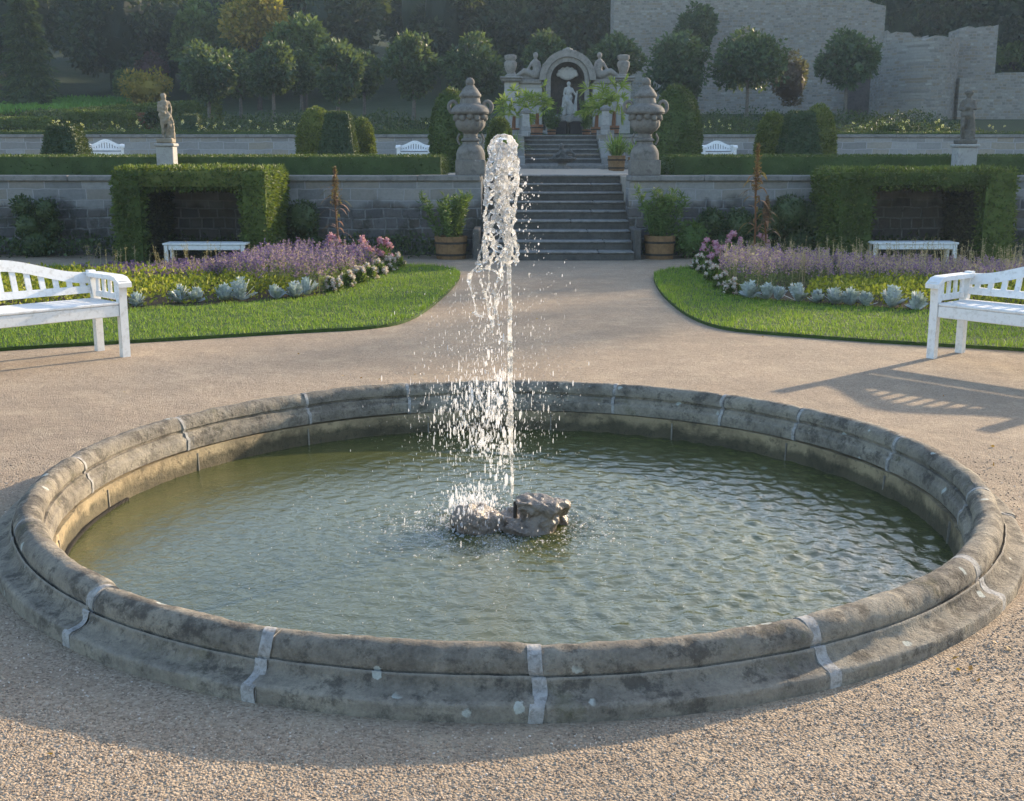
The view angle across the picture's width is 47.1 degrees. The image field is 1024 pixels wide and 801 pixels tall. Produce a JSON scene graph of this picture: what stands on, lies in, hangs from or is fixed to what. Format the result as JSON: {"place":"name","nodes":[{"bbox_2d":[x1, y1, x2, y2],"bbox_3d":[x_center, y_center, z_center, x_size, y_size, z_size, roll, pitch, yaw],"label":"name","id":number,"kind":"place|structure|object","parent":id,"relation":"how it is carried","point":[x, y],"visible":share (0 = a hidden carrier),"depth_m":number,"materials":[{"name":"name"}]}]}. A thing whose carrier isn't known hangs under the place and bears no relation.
{"place":"outdoors","nodes":[
{"label":"outdoors","id":0,"kind":"place"},
{"bbox_2d":[8,193,35,216],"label":"round shrub","id":1,"kind":"object","parent":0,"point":[21,205],"visible":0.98,"depth_m":18.34,"materials":[{"name":"green plant"}]},
{"bbox_2d":[0,261,460,350],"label":"lawn","id":2,"kind":"structure","parent":0,"point":[64,343],"depth_m":11.04,"materials":[{"name":"green plant"}]},
{"bbox_2d":[0,267,357,308],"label":"flower bed soil","id":3,"kind":"structure","parent":2,"relation":"on","point":[155,302],"depth_m":12.78,"materials":[{"name":"brown soil"}]},
{"bbox_2d":[0,260,317,306],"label":"yellow green edging","id":4,"kind":"object","parent":3,"relation":"on","point":[139,279],"visible":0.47,"depth_m":13.07,"materials":[{"name":"green plant"}]},
{"bbox_2d":[85,240,366,289],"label":"dry flower stalks","id":5,"kind":"object","parent":3,"relation":"on","point":[165,254],"visible":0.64,"depth_m":15.23,"materials":[{"name":"purple plant"}]},
{"bbox_2d":[80,235,376,294],"bbox_3d":[-3.820,-1.759,14.718,4.111,0.618,3.498,0,12,0],"label":"salvia","id":6,"kind":"object","parent":3,"relation":"on","point":[262,262],"visible":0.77,"depth_m":14.08,"materials":[{"name":"purple plant"}]},
{"bbox_2d":[318,166,350,253],"bbox_3d":[-2.453,-2.559,16.348,0.490,1.394,0.517,-6,13,-26],"label":"tall stalk","id":7,"kind":"object","parent":3,"relation":"on","point":[334,195],"visible":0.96,"depth_m":16.25,"materials":[{"name":"brown plant"}]},
{"bbox_2d":[0,255,1023,800],"bbox_3d":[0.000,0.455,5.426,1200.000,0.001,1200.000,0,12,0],"label":"ground","id":8,"kind":"structure","parent":0,"point":[618,321],"depth_m":3.92,"materials":[{"name":"beige gravel"}]},
{"bbox_2d":[19,227,56,256],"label":"round shrub","id":9,"kind":"object","parent":8,"relation":"on","point":[34,246],"visible":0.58,"depth_m":18.38,"materials":[{"name":"green plant"}]},
{"bbox_2d":[0,260,131,356],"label":"garden bench","id":10,"kind":"object","parent":8,"relation":"on","point":[96,308],"visible":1,"depth_m":9.13,"materials":[{"name":"white paint"}]},
{"bbox_2d":[108,162,290,263],"bbox_3d":[-4.670,-2.808,17.824,2.479,1.613,1.833,0,12,0],"label":"hedge arbour","id":11,"kind":"object","parent":8,"relation":"on","point":[142,208],"visible":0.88,"depth_m":17.07,"materials":[{"name":"green plant"}]},
{"bbox_2d":[162,241,249,260],"bbox_3d":[-4.418,-2.133,17.063,1.195,0.328,0.380,0,12,0],"label":"plain bench","id":12,"kind":"object","parent":8,"relation":"on","point":[205,245],"visible":0.73,"depth_m":16.87,"materials":[{"name":"white paint"}]},
{"bbox_2d":[0,229,468,258],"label":"ground cover","id":13,"kind":"object","parent":8,"relation":"on","point":[26,251],"visible":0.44,"depth_m":18.26,"materials":[{"name":"green plant"}]},
{"bbox_2d":[11,209,44,236],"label":"round shrub","id":14,"kind":"object","parent":13,"relation":"on","point":[26,223],"visible":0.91,"depth_m":18.34,"materials":[{"name":"green plant"}]},
{"bbox_2d":[283,199,320,238],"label":"round shrub","id":15,"kind":"object","parent":13,"relation":"on","point":[302,217],"visible":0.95,"depth_m":18.25,"materials":[{"name":"green plant"}]},
{"bbox_2d":[0,175,481,254],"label":"retaining wall","id":16,"kind":"structure","parent":8,"relation":"on","point":[380,205],"depth_m":18.66,"materials":[{"name":"stone"}]},
{"bbox_2d":[30,196,60,221],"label":"round shrub","id":17,"kind":"object","parent":16,"relation":"attached to","point":[45,210],"visible":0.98,"depth_m":18.34,"materials":[{"name":"green plant"}]},
{"bbox_2d":[154,93,178,164],"bbox_3d":[-5.520,-4.184,18.741,0.314,1.401,0.314,0,12,0],"label":"garden statue","id":18,"kind":"object","parent":16,"relation":"on","point":[166,150],"visible":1,"depth_m":18.66,"materials":[{"name":"grey stone"}]},
{"bbox_2d":[447,78,493,175],"bbox_3d":[-0.661,-4.347,18.656,0.635,1.513,0.635,7,14,31],"label":"stone urn","id":19,"kind":"object","parent":16,"relation":"on","point":[470,111],"visible":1,"depth_m":18.54,"materials":[{"name":"stone"}]},
{"bbox_2d":[415,189,473,259],"bbox_3d":[-0.989,-2.718,18.050,0.792,1.071,1.035,9,15,36],"label":"potted plant","id":20,"kind":"object","parent":8,"relation":"on","point":[451,242],"visible":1,"depth_m":17.93,"materials":[{"name":"green plant"}]},
{"bbox_2d":[0,380,1023,723],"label":"fountain basin","id":21,"kind":"object","parent":8,"relation":"on","point":[54,590],"visible":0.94,"depth_m":3.87,"materials":[{"name":"stone"}]},
{"bbox_2d":[68,429,953,644],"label":"water","id":22,"kind":"structure","parent":21,"relation":"in","point":[811,539],"depth_m":5.21,"materials":[{"name":"green liquid"}]},
{"bbox_2d":[369,159,588,542],"bbox_3d":[-0.146,-0.242,5.242,1.173,1.709,2.249,0,12,0],"label":"water spray","id":23,"kind":"object","parent":22,"relation":"on","point":[499,402],"visible":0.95,"depth_m":5.35,"materials":[{"name":"white liquid"}]},
{"bbox_2d":[249,469,770,625],"bbox_3d":[-0.022,0.599,5.355,2.216,0.016,2.190,0,12,0],"label":"foam","id":24,"kind":"object","parent":22,"relation":"on","point":[448,527],"visible":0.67,"depth_m":5.30,"materials":[{"name":"liquid"}]},
{"bbox_2d":[450,492,570,536],"bbox_3d":[-0.008,0.549,5.440,0.558,0.241,0.344,0,12,0],"label":"fountain rock","id":25,"kind":"object","parent":22,"relation":"in","point":[546,513],"visible":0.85,"depth_m":5.33,"materials":[{"name":"stone"}]},
{"bbox_2d":[466,134,522,497],"bbox_3d":[-0.079,-0.352,5.256,0.250,1.643,0.140,0,12,0],"label":"water jet","id":26,"kind":"object","parent":25,"relation":"on","point":[501,153],"visible":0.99,"depth_m":5.15},
{"bbox_2d":[472,174,641,259],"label":"garden stairs","id":27,"kind":"structure","parent":8,"relation":"on","point":[577,216],"depth_m":18.72,"materials":[{"name":"stone"}]},
{"bbox_2d":[631,184,691,259],"bbox_3d":[2.278,-2.752,17.956,0.940,1.175,0.713,0,12,0],"label":"potted plant","id":28,"kind":"object","parent":8,"relation":"on","point":[658,222],"visible":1,"depth_m":17.90,"materials":[{"name":"green plant"}]},
{"bbox_2d":[672,218,711,257],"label":"round shrub","id":29,"kind":"object","parent":8,"relation":"on","point":[692,233],"visible":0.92,"depth_m":18.02,"materials":[{"name":"green plant"}]},
{"bbox_2d":[778,227,816,255],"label":"round shrub","id":30,"kind":"object","parent":8,"relation":"on","point":[803,233],"visible":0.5,"depth_m":18.22,"materials":[{"name":"green plant"}]},
{"bbox_2d":[625,175,1023,254],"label":"retaining wall","id":31,"kind":"structure","parent":8,"relation":"on","point":[902,214],"depth_m":18.64,"materials":[{"name":"stone"}]},
{"bbox_2d":[622,77,668,175],"bbox_3d":[2.114,-4.347,18.656,0.635,1.513,0.635,7,14,31],"label":"stone urn","id":32,"kind":"object","parent":31,"relation":"on","point":[645,111],"visible":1,"depth_m":18.54,"materials":[{"name":"stone"}]},
{"bbox_2d":[950,90,979,165],"bbox_3d":[7.235,-4.203,18.737,0.356,1.440,0.356,0,12,0],"label":"garden statue","id":33,"kind":"object","parent":31,"relation":"on","point":[964,150],"visible":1,"depth_m":18.64,"materials":[{"name":"grey stone"}]},
{"bbox_2d":[641,230,1023,257],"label":"ground cover","id":34,"kind":"object","parent":8,"relation":"on","point":[887,239],"visible":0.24,"depth_m":18.22,"materials":[{"name":"green plant"}]},
{"bbox_2d":[696,206,727,235],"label":"round shrub","id":35,"kind":"object","parent":34,"relation":"on","point":[713,220],"visible":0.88,"depth_m":18.25,"materials":[{"name":"green plant"}]},
{"bbox_2d":[722,205,758,241],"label":"round shrub","id":36,"kind":"object","parent":34,"relation":"on","point":[737,220],"visible":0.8,"depth_m":18.22,"materials":[{"name":"green plant"}]},
{"bbox_2d":[751,204,786,241],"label":"round shrub","id":37,"kind":"object","parent":34,"relation":"on","point":[777,223],"visible":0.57,"depth_m":18.22,"materials":[{"name":"green plant"}]},
{"bbox_2d":[773,191,810,234],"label":"round shrub","id":38,"kind":"object","parent":34,"relation":"on","point":[794,212],"visible":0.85,"depth_m":18.15,"materials":[{"name":"green plant"}]},
{"bbox_2d":[868,241,958,260],"bbox_3d":[5.800,-2.138,17.062,1.227,0.338,0.380,0,12,0],"label":"plain bench","id":39,"kind":"object","parent":8,"relation":"on","point":[944,244],"visible":0.66,"depth_m":16.86,"materials":[{"name":"white paint"}]},
{"bbox_2d":[809,163,1022,262],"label":"hedge arbour","id":40,"kind":"object","parent":8,"relation":"on","point":[980,202],"visible":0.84,"depth_m":17.08,"materials":[{"name":"green plant"}]},
{"bbox_2d":[925,267,1023,358],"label":"garden bench","id":41,"kind":"object","parent":8,"relation":"on","point":[964,309],"visible":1,"depth_m":9.12,"materials":[{"name":"white paint"}]},
{"bbox_2d":[0,24,1023,137],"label":"hillside","id":42,"kind":"structure","parent":0,"point":[386,95],"depth_m":60.84,"materials":[{"name":"green plant"}]},
{"bbox_2d":[0,115,62,131],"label":"box hedge","id":43,"kind":"object","parent":42,"relation":"on","point":[34,122],"visible":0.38,"depth_m":35.09,"materials":[{"name":"green plant"}]},
{"bbox_2d":[0,0,63,104],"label":"spruce","id":44,"kind":"object","parent":42,"relation":"on","point":[29,70],"visible":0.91,"depth_m":51.53,"materials":[{"name":"green plant"}]},
{"bbox_2d":[0,94,132,115],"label":"meadow","id":45,"kind":"structure","parent":42,"relation":"on","point":[68,101],"depth_m":52.12,"materials":[{"name":"green plant"}]},
{"bbox_2d":[61,108,139,131],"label":"box hedge","id":46,"kind":"object","parent":42,"relation":"on","point":[88,118],"visible":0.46,"depth_m":35.55,"materials":[{"name":"green plant"}]},
{"bbox_2d":[20,99,223,118],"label":"long hedge","id":47,"kind":"object","parent":42,"relation":"on","point":[180,107],"visible":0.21,"depth_m":42.75,"materials":[{"name":"green plant"}]},
{"bbox_2d":[116,65,173,103],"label":"bush","id":48,"kind":"object","parent":42,"relation":"on","point":[142,87],"visible":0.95,"depth_m":53.73,"materials":[{"name":"green plant"}]},
{"bbox_2d":[133,49,170,76],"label":"bush","id":49,"kind":"object","parent":42,"relation":"on","point":[147,61],"visible":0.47,"depth_m":59.37,"materials":[{"name":"purple plant"}]},
{"bbox_2d":[165,0,232,61],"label":"woodland tree","id":50,"kind":"object","parent":42,"relation":"on","point":[197,20],"visible":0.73,"depth_m":58.76,"materials":[{"name":"green plant"}]},
{"bbox_2d":[174,38,238,118],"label":"round tree","id":51,"kind":"object","parent":42,"relation":"on","point":[208,76],"visible":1,"depth_m":40.05,"materials":[{"name":"green plant"}]},
{"bbox_2d":[0,128,428,134],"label":"box hedge","id":52,"kind":"object","parent":42,"relation":"on","point":[225,131],"visible":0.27,"depth_m":33.70,"materials":[{"name":"green plant"}]},
{"bbox_2d":[228,48,256,117],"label":"round tree","id":53,"kind":"object","parent":42,"relation":"on","point":[243,73],"visible":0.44,"depth_m":44.13,"materials":[{"name":"green plant"}]},
{"bbox_2d":[0,106,494,133],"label":"shrub bank","id":54,"kind":"object","parent":42,"relation":"on","point":[266,125],"visible":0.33,"depth_m":36.99,"materials":[{"name":"green plant"}]},
{"bbox_2d":[217,0,290,109],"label":"woodland tree","id":55,"kind":"object","parent":42,"relation":"on","point":[247,24],"visible":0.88,"depth_m":54.57,"materials":[{"name":"green plant"}]},
{"bbox_2d":[244,40,298,119],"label":"round tree","id":56,"kind":"object","parent":42,"relation":"on","point":[272,72],"visible":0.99,"depth_m":40.10,"materials":[{"name":"green plant"}]},
{"bbox_2d":[258,10,333,109],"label":"woodland tree","id":57,"kind":"object","parent":42,"relation":"on","point":[308,34],"visible":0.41,"depth_m":50.90,"materials":[{"name":"green plant"}]},
{"bbox_2d":[290,49,317,114],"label":"round tree","id":58,"kind":"object","parent":42,"relation":"on","point":[305,82],"visible":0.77,"depth_m":44.12,"materials":[{"name":"green plant"}]},
{"bbox_2d":[314,37,367,110],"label":"round tree","id":59,"kind":"object","parent":42,"relation":"on","point":[341,80],"visible":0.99,"depth_m":40.15,"materials":[{"name":"green plant"}]},
{"bbox_2d":[352,47,385,116],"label":"round tree","id":60,"kind":"object","parent":42,"relation":"on","point":[373,76],"visible":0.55,"depth_m":44.18,"materials":[{"name":"green plant"}]},
{"bbox_2d":[380,28,446,119],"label":"round tree","id":61,"kind":"object","parent":42,"relation":"on","point":[410,64],"visible":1,"depth_m":40.08,"materials":[{"name":"green plant"}]},
{"bbox_2d":[437,30,506,95],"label":"round tree","id":62,"kind":"object","parent":42,"relation":"on","point":[481,64],"visible":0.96,"depth_m":40.02,"materials":[{"name":"green plant"}]},
{"bbox_2d":[0,0,1023,99],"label":"forest","id":63,"kind":"object","parent":42,"relation":"on","point":[109,36],"visible":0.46,"depth_m":59.28,"materials":[{"name":"green plant"}]},
{"bbox_2d":[492,83,535,129],"bbox_3d":[0.090,-8.400,33.852,1.390,1.501,1.094,0,12,0],"label":"potted plant","id":64,"kind":"object","parent":42,"relation":"on","point":[504,98],"visible":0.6,"depth_m":33.86,"materials":[{"name":"green plant"}]},
{"bbox_2d":[517,79,554,134],"bbox_3d":[0.660,-8.395,33.578,1.185,1.603,1.357,0,12,0],"label":"potted plant","id":65,"kind":"object","parent":42,"relation":"on","point":[536,128],"visible":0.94,"depth_m":33.55,"materials":[{"name":"green plant"}]},
{"bbox_2d":[520,26,570,69],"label":"round tree","id":66,"kind":"object","parent":42,"relation":"on","point":[545,46],"visible":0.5,"depth_m":41.83,"materials":[{"name":"green plant"}]},
{"bbox_2d":[512,130,614,164],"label":"stairs","id":67,"kind":"structure","parent":42,"relation":"on","point":[585,149],"depth_m":32.03,"materials":[{"name":"stone"}]},
{"bbox_2d":[500,47,635,145],"bbox_3d":[1.734,-9.612,37.478,4.224,3.058,1.900,0,12,0],"label":"grotto","id":68,"kind":"object","parent":42,"relation":"on","point":[559,70],"visible":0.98,"depth_m":36.72,"materials":[{"name":"stone"}]},
{"bbox_2d":[542,81,592,133],"bbox_3d":[1.781,-9.015,36.958,1.673,1.958,0.739,0,12,0],"label":"niche statue","id":69,"kind":"object","parent":68,"relation":"in","point":[570,123],"visible":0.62,"depth_m":36.68,"materials":[{"name":"grey stone"}]},
{"bbox_2d":[573,80,617,134],"bbox_3d":[2.414,-8.412,33.662,1.278,1.602,1.239,5,13,21],"label":"potted plant","id":70,"kind":"object","parent":42,"relation":"on","point":[586,112],"visible":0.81,"depth_m":33.62,"materials":[{"name":"green plant"}]},
{"bbox_2d":[588,73,631,133],"bbox_3d":[2.954,-8.549,33.848,1.286,1.794,1.412,-10,15,-40],"label":"potted plant","id":71,"kind":"object","parent":42,"relation":"on","point":[614,127],"visible":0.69,"depth_m":33.87,"materials":[{"name":"green plant"}]},
{"bbox_2d":[586,30,647,84],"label":"round tree","id":72,"kind":"object","parent":42,"relation":"on","point":[611,48],"visible":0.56,"depth_m":41.82,"materials":[{"name":"green plant"}]},
{"bbox_2d":[642,28,712,101],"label":"round tree","id":73,"kind":"object","parent":42,"relation":"on","point":[679,58],"visible":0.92,"depth_m":40.87,"materials":[{"name":"green plant"}]},
{"bbox_2d":[672,0,719,106],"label":"woodland tree","id":74,"kind":"object","parent":42,"relation":"on","point":[703,20],"visible":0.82,"depth_m":49.40,"materials":[{"name":"green plant"}]},
{"bbox_2d":[706,25,792,119],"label":"round tree","id":75,"kind":"object","parent":42,"relation":"on","point":[752,56],"visible":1,"depth_m":40.82,"materials":[{"name":"green plant"}]},
{"bbox_2d":[769,48,809,106],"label":"bush","id":76,"kind":"object","parent":42,"relation":"on","point":[793,87],"visible":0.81,"depth_m":45.05,"materials":[{"name":"brown plant"}]},
{"bbox_2d":[636,105,986,132],"bbox_3d":[8.889,-8.787,36.983,10.354,1.228,5.397,0,12,0],"label":"shrub bank","id":77,"kind":"object","parent":42,"relation":"on","point":[917,126],"visible":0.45,"depth_m":37.06,"materials":[{"name":"green plant"}]},
{"bbox_2d":[610,0,1023,119],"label":"castle ruin","id":78,"kind":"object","parent":42,"relation":"on","point":[938,75],"visible":0.34,"depth_m":51.55,"materials":[{"name":"stone"}]},
{"bbox_2d":[847,77,870,114],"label":"doorway","id":79,"kind":"structure","parent":78,"relation":"in","point":[858,99],"depth_m":51.78,"materials":[{"name":"stone"}]},
{"bbox_2d":[813,24,883,117],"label":"round tree","id":80,"kind":"object","parent":42,"relation":"on","point":[847,60],"visible":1,"depth_m":40.96,"materials":[{"name":"green plant"}]},
{"bbox_2d":[703,129,1023,133],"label":"box hedge","id":81,"kind":"object","parent":42,"relation":"on","point":[911,132],"visible":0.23,"depth_m":33.72,"materials":[{"name":"green plant"}]},
{"bbox_2d":[996,38,1023,72],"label":"woodland tree","id":82,"kind":"object","parent":42,"relation":"on","point":[1003,58],"visible":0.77,"depth_m":57.03,"materials":[{"name":"green plant"}]},
{"bbox_2d":[448,169,627,202],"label":"terrace","id":83,"kind":"structure","parent":0,"point":[623,175],"depth_m":23.25,"materials":[{"name":"grey stone"}]},
{"bbox_2d":[40,123,93,154],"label":"topiary block","id":84,"kind":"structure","parent":83,"relation":"on","point":[66,138],"depth_m":23.14,"materials":[{"name":"green plant"}]},
{"bbox_2d":[0,153,448,174],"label":"box hedge","id":85,"kind":"object","parent":83,"relation":"on","point":[293,164],"visible":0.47,"depth_m":19.24,"materials":[{"name":"green plant"}]},
{"bbox_2d":[0,134,486,155],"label":"wall","id":86,"kind":"structure","parent":83,"relation":"on","point":[190,144],"depth_m":33.21,"materials":[{"name":"stone"}]},
{"bbox_2d":[294,105,326,154],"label":"topiary dome","id":87,"kind":"structure","parent":83,"relation":"on","point":[308,132],"depth_m":26.49,"materials":[{"name":"green plant"}]},
{"bbox_2d":[317,110,359,155],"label":"topiary block","id":88,"kind":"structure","parent":83,"relation":"on","point":[338,134],"depth_m":24.10,"materials":[{"name":"green plant"}]},
{"bbox_2d":[354,116,377,154],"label":"topiary dome","id":89,"kind":"structure","parent":83,"relation":"on","point":[365,133],"depth_m":26.16,"materials":[{"name":"green plant"}]},
{"bbox_2d":[427,85,463,172],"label":"topiary dome","id":90,"kind":"structure","parent":83,"relation":"on","point":[442,135],"depth_m":24.04,"materials":[{"name":"green plant"}]},
{"bbox_2d":[484,116,513,169],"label":"topiary dome","id":91,"kind":"structure","parent":83,"relation":"on","point":[499,125],"depth_m":27.13,"materials":[{"name":"green plant"}]},
{"bbox_2d":[599,132,629,170],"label":"potted plant","id":92,"kind":"object","parent":83,"relation":"on","point":[616,159],"visible":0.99,"depth_m":26.78,"materials":[{"name":"green plant"}]},
{"bbox_2d":[652,83,703,159],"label":"topiary dome","id":93,"kind":"structure","parent":83,"relation":"on","point":[679,130],"depth_m":23.98,"materials":[{"name":"green plant"}]},
{"bbox_2d":[752,111,783,155],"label":"topiary dome","id":94,"kind":"structure","parent":83,"relation":"on","point":[768,130],"depth_m":26.10,"materials":[{"name":"green plant"}]},
{"bbox_2d":[774,110,823,155],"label":"topiary block","id":95,"kind":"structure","parent":83,"relation":"on","point":[800,133],"depth_m":24.09,"materials":[{"name":"green plant"}]},
{"bbox_2d":[614,134,1023,164],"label":"wall","id":96,"kind":"structure","parent":83,"relation":"on","point":[914,144],"depth_m":33.21,"materials":[{"name":"stone"}]},
{"bbox_2d":[807,102,837,154],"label":"topiary dome","id":97,"kind":"structure","parent":83,"relation":"on","point":[826,123],"depth_m":26.53,"materials":[{"name":"green plant"}]},
{"bbox_2d":[660,152,1023,174],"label":"box hedge","id":98,"kind":"object","parent":83,"relation":"on","point":[737,164],"visible":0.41,"depth_m":19.24,"materials":[{"name":"green plant"}]},
{"bbox_2d":[654,262,1023,351],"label":"lawn","id":99,"kind":"structure","parent":0,"point":[876,340],"depth_m":10.85,"materials":[{"name":"green plant"}]},
{"bbox_2d":[714,269,1023,309],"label":"flower bed soil","id":100,"kind":"structure","parent":99,"relation":"on","point":[790,295],"depth_m":12.78,"materials":[{"name":"brown soil"}]},
{"bbox_2d":[739,142,772,250],"bbox_3d":[3.357,-2.683,16.184,0.505,1.704,0.516,5,13,21],"label":"tall stalk","id":101,"kind":"object","parent":100,"relation":"on","point":[756,176],"visible":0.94,"depth_m":16.10,"materials":[{"name":"orange plant"}]},
{"bbox_2d":[717,240,1023,291],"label":"salvia","id":102,"kind":"object","parent":100,"relation":"on","point":[774,272],"visible":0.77,"depth_m":13.92,"materials":[{"name":"purple plant"}]},
{"bbox_2d":[718,235,1023,288],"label":"dry flower stalks","id":103,"kind":"object","parent":100,"relation":"on","point":[910,250],"visible":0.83,"depth_m":14.28,"materials":[{"name":"purple plant"}]},
{"bbox_2d":[804,270,1023,307],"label":"yellow green edging","id":104,"kind":"object","parent":100,"relation":"on","point":[880,282],"visible":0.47,"depth_m":12.71,"materials":[{"name":"green plant"}]},
{"bbox_2d":[870,0,1023,71],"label":"wooded ridge","id":105,"kind":"structure","parent":0,"point":[899,25],"depth_m":64.20,"materials":[{"name":"green plant"}]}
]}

